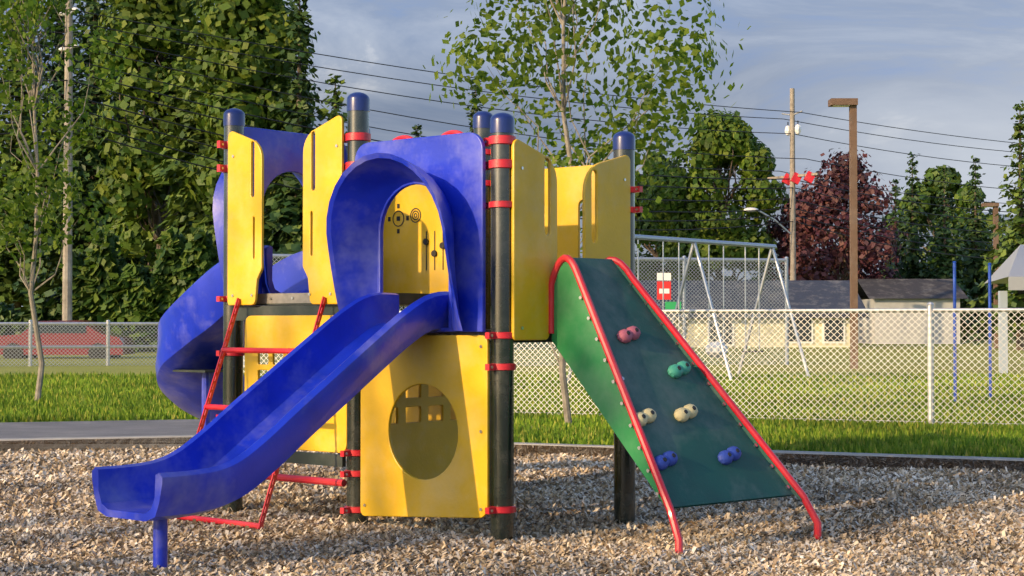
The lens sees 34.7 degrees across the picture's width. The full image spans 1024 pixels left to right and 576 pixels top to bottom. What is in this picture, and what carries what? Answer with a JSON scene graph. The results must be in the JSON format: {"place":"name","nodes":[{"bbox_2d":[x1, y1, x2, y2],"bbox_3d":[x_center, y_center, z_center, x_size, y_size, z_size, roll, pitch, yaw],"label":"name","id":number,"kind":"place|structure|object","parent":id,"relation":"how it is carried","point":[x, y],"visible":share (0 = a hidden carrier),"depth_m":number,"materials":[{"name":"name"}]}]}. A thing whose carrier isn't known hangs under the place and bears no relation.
{"place":"outdoors","nodes":[
{"label":"outdoors","id":0,"kind":"place"},
{"bbox_2d":[0,419,538,437],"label":"asphalt path","id":1,"kind":"structure","parent":0,"point":[92,428],"depth_m":16.82,"materials":[{"name":"grey asphalt"}]},
{"bbox_2d":[0,338,1023,575],"bbox_3d":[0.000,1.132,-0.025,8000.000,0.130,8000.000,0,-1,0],"label":"ground","id":2,"kind":"structure","parent":0,"point":[794,360],"depth_m":41.17,"materials":[{"name":"green plant"}]},
{"bbox_2d":[0,50,58,306],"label":"fir tree","id":3,"kind":"object","parent":2,"relation":"on","point":[5,121],"visible":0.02,"depth_m":88.80,"materials":[{"name":"green plant"}]},
{"bbox_2d":[0,0,77,310],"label":"fir tree","id":4,"kind":"object","parent":2,"relation":"on","point":[7,280],"visible":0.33,"depth_m":83.44,"materials":[{"name":"green plant"}]},
{"bbox_2d":[7,0,88,278],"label":"fir tree","id":5,"kind":"object","parent":2,"relation":"on","point":[60,74],"visible":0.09,"depth_m":91.73,"materials":[{"name":"green plant"}]},
{"bbox_2d":[0,320,134,358],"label":"red car","id":6,"kind":"object","parent":2,"relation":"on","point":[56,336],"visible":0.45,"depth_m":51.97,"materials":[{"name":"red paint"}]},
{"bbox_2d":[59,0,78,320],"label":"utility pole","id":7,"kind":"object","parent":2,"relation":"on","point":[67,288],"visible":0.54,"depth_m":59.98,"materials":[{"name":"brown wood"}]},
{"bbox_2d":[0,5,1022,258],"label":"power lines","id":8,"kind":"object","parent":7,"relation":"attached to","point":[516,133],"visible":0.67,"depth_m":72.10,"materials":[{"name":"black metal"}]},
{"bbox_2d":[0,0,142,399],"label":"young tree","id":9,"kind":"object","parent":2,"relation":"on","point":[33,11],"visible":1,"depth_m":22.39,"materials":[{"name":"green plant"}]},
{"bbox_2d":[0,285,148,350],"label":"hedge","id":10,"kind":"object","parent":2,"relation":"on","point":[48,308],"visible":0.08,"depth_m":66.11,"materials":[{"name":"green plant"}]},
{"bbox_2d":[0,320,158,365],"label":"field fence","id":11,"kind":"object","parent":2,"relation":"on","point":[107,346],"depth_m":42.77,"materials":[{"name":"grey metal"}]},
{"bbox_2d":[9,0,172,311],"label":"fir tree","id":12,"kind":"object","parent":2,"relation":"on","point":[91,163],"visible":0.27,"depth_m":79.46,"materials":[{"name":"green plant"}]},
{"bbox_2d":[55,0,148,283],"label":"fir tree","id":13,"kind":"object","parent":2,"relation":"on","point":[114,96],"visible":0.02,"depth_m":89.02,"materials":[{"name":"green plant"}]},
{"bbox_2d":[59,226,218,351],"bbox_3d":[-14.150,0.126,65.915,7.171,5.195,4.351,0,-1,0],"label":"hedge","id":14,"kind":"object","parent":2,"relation":"on","point":[112,286],"visible":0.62,"depth_m":64.12,"materials":[{"name":"green plant"}]},
{"bbox_2d":[90,0,201,270],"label":"tall tree","id":15,"kind":"object","parent":2,"relation":"on","point":[126,167],"visible":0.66,"depth_m":75.59,"materials":[{"name":"green plant"}]},
{"bbox_2d":[126,41,200,271],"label":"fir tree","id":16,"kind":"object","parent":2,"relation":"on","point":[177,226],"visible":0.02,"depth_m":87.22,"materials":[{"name":"green plant"}]},
{"bbox_2d":[123,0,218,276],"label":"fir tree","id":17,"kind":"object","parent":2,"relation":"on","point":[175,201],"visible":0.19,"depth_m":73.53,"materials":[{"name":"green plant"}]},
{"bbox_2d":[152,38,275,253],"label":"fir tree","id":18,"kind":"object","parent":2,"relation":"on","point":[190,223],"depth_m":84.37,"materials":[{"name":"green plant"}]},
{"bbox_2d":[182,0,316,259],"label":"tall tree","id":19,"kind":"object","parent":2,"relation":"on","point":[257,21],"visible":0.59,"depth_m":69.83,"materials":[{"name":"green plant"}]},
{"bbox_2d":[264,0,320,260],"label":"fir tree","id":20,"kind":"object","parent":2,"relation":"on","point":[276,235],"visible":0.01,"depth_m":83.60,"materials":[{"name":"green plant"}]},
{"bbox_2d":[264,0,329,265],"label":"fir tree","id":21,"kind":"object","parent":2,"relation":"on","point":[278,216],"visible":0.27,"depth_m":68.90,"materials":[{"name":"green plant"}]},
{"bbox_2d":[282,74,400,309],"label":"fir tree","id":22,"kind":"object","parent":2,"relation":"on","point":[335,107],"visible":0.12,"depth_m":68.09,"materials":[{"name":"green plant"}]},
{"bbox_2d":[411,124,421,137],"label":"fir tree","id":23,"kind":"object","parent":2,"relation":"on","point":[415,128],"visible":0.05,"depth_m":120.24,"materials":[{"name":"green plant"}]},
{"bbox_2d":[92,92,821,568],"bbox_3d":[-1.293,0.311,9.921,3.586,2.918,5.308,1,-2,-37],"label":"play structure","id":24,"kind":"object","parent":2,"relation":"on","point":[462,246],"visible":0.99,"depth_m":9.09,"materials":[{"name":"blue"}]},
{"bbox_2d":[466,76,483,132],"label":"fir tree","id":25,"kind":"object","parent":2,"relation":"on","point":[473,95],"visible":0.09,"depth_m":110.27,"materials":[{"name":"green plant"}]},
{"bbox_2d":[0,444,1023,575],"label":"mulch chips","id":26,"kind":"object","parent":2,"relation":"on","point":[766,534],"visible":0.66,"depth_m":9.18,"materials":[{"name":"beige wood"}]},
{"bbox_2d":[0,370,1023,457],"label":"grass","id":27,"kind":"structure","parent":2,"relation":"on","point":[95,393],"depth_m":19.80,"materials":[{"name":"green plant"}]},
{"bbox_2d":[0,435,1023,471],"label":"kerb","id":28,"kind":"structure","parent":2,"relation":"on","point":[850,454],"depth_m":14.46,"materials":[{"name":"concrete"}]},
{"bbox_2d":[243,254,788,367],"bbox_3d":[0.351,0.786,42.493,14.456,3.335,0.112,0,-1,-12],"label":"tall fence","id":29,"kind":"object","parent":2,"relation":"on","point":[683,259],"visible":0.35,"depth_m":43.57,"materials":[{"name":"grey metal"}]},
{"bbox_2d":[657,273,680,308],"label":"fence signs","id":30,"kind":"object","parent":29,"relation":"attached to","point":[667,293],"visible":0.82,"depth_m":40.74,"materials":[{"name":"red metal"}]},
{"bbox_2d":[423,0,750,424],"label":"young tree","id":31,"kind":"object","parent":2,"relation":"on","point":[563,53],"visible":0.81,"depth_m":17.08,"materials":[{"name":"green plant"}]},
{"bbox_2d":[243,302,1023,424],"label":"fence","id":32,"kind":"object","parent":2,"relation":"on","point":[930,310],"visible":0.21,"depth_m":17.52,"materials":[{"name":"grey metal"}]},
{"bbox_2d":[635,151,707,279],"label":"green tree","id":33,"kind":"object","parent":2,"relation":"on","point":[646,244],"visible":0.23,"depth_m":106.40,"materials":[{"name":"green plant"}]},
{"bbox_2d":[567,234,809,384],"bbox_3d":[3.370,0.473,30.347,1.761,2.774,5.720,-1,-2,40],"label":"swing set","id":34,"kind":"object","parent":2,"relation":"on","point":[713,350],"visible":0.53,"depth_m":30.74,"materials":[{"name":"grey"}]},
{"bbox_2d":[639,108,788,279],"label":"green tree","id":35,"kind":"object","parent":2,"relation":"on","point":[735,144],"visible":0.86,"depth_m":98.66,"materials":[{"name":"green leaf"},{"name":"bark"}]},
{"bbox_2d":[639,280,868,346],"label":"cream house","id":36,"kind":"structure","parent":2,"relation":"on","point":[818,294],"depth_m":78.36,"materials":[{"name":"beige paint"}]},
{"bbox_2d":[747,190,779,279],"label":"fir tree","id":37,"kind":"object","parent":2,"relation":"on","point":[768,277],"visible":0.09,"depth_m":117.79,"materials":[{"name":"green plant"}]},
{"bbox_2d":[744,88,818,279],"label":"utility pole","id":38,"kind":"object","parent":2,"relation":"on","point":[793,176],"visible":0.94,"depth_m":84.00,"materials":[{"name":"brown wood"}]},
{"bbox_2d":[761,187,846,279],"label":"purple tree","id":39,"kind":"object","parent":2,"relation":"on","point":[774,233],"visible":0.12,"depth_m":102.20,"materials":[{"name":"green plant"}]},
{"bbox_2d":[764,149,908,297],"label":"purple tree","id":40,"kind":"object","parent":2,"relation":"on","point":[870,254],"visible":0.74,"depth_m":97.04,"materials":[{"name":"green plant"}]},
{"bbox_2d":[828,98,857,368],"bbox_3d":[8.088,-1.057,40.034,0.650,7.110,0.420,0,-1,0],"label":"parking lamp","id":41,"kind":"object","parent":2,"relation":"on","point":[851,103],"visible":0.88,"depth_m":39.97,"materials":[{"name":"brown metal"}]},
{"bbox_2d":[724,274,1015,339],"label":"hedge","id":42,"kind":"object","parent":2,"relation":"on","point":[967,334],"depth_m":112.53,"materials":[{"name":"green plant"}]},
{"bbox_2d":[882,179,910,278],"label":"fir tree","id":43,"kind":"object","parent":2,"relation":"on","point":[895,188],"visible":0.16,"depth_m":118.06,"materials":[{"name":"green plant"}]},
{"bbox_2d":[889,151,936,278],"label":"fir tree","id":44,"kind":"object","parent":2,"relation":"on","point":[913,266],"visible":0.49,"depth_m":104.85,"materials":[{"name":"green plant"}]},
{"bbox_2d":[858,279,968,343],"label":"building","id":45,"kind":"structure","parent":2,"relation":"on","point":[899,293],"depth_m":92.00,"materials":[{"name":"beige paint"}]},
{"bbox_2d":[879,165,1015,303],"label":"tree","id":46,"kind":"object","parent":2,"relation":"on","point":[957,190],"visible":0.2,"depth_m":124.12,"materials":[{"name":"green plant"}]},
{"bbox_2d":[919,165,978,335],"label":"fir tree","id":47,"kind":"object","parent":2,"relation":"on","point":[945,267],"visible":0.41,"depth_m":102.93,"materials":[{"name":"green plant"}]},
{"bbox_2d":[952,261,991,400],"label":"poles","id":48,"kind":"object","parent":2,"relation":"on","point":[954,319],"visible":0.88,"depth_m":22.40,"materials":[{"name":"metal"}]},
{"bbox_2d":[953,155,1015,340],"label":"fir tree","id":49,"kind":"object","parent":2,"relation":"on","point":[976,265],"visible":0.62,"depth_m":107.86,"materials":[{"name":"green plant"}]},
{"bbox_2d":[981,203,998,347],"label":"parking lamp","id":50,"kind":"object","parent":2,"relation":"on","point":[995,219],"visible":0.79,"depth_m":74.97,"materials":[{"name":"brown metal"}]},
{"bbox_2d":[960,100,1023,349],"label":"tree","id":51,"kind":"object","parent":2,"relation":"on","point":[1015,233],"visible":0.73,"depth_m":69.91,"materials":[{"name":"green plant"}]},
{"bbox_2d":[984,245,1023,372],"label":"picnic shelter","id":52,"kind":"object","parent":2,"relation":"on","point":[1009,271],"visible":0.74,"depth_m":36.22,"materials":[{"name":"grey"}]},
{"bbox_2d":[0,0,1023,214],"label":"sky","id":53,"kind":"structure","parent":0,"point":[948,67],"materials":[{"name":"blue"}]},
{"bbox_2d":[22,185,1014,306],"bbox_3d":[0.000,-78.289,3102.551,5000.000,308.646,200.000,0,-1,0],"label":"hills","id":54,"kind":"structure","parent":0,"point":[748,276],"depth_m":3156.23,"materials":[{"name":"green plant"}]}
]}

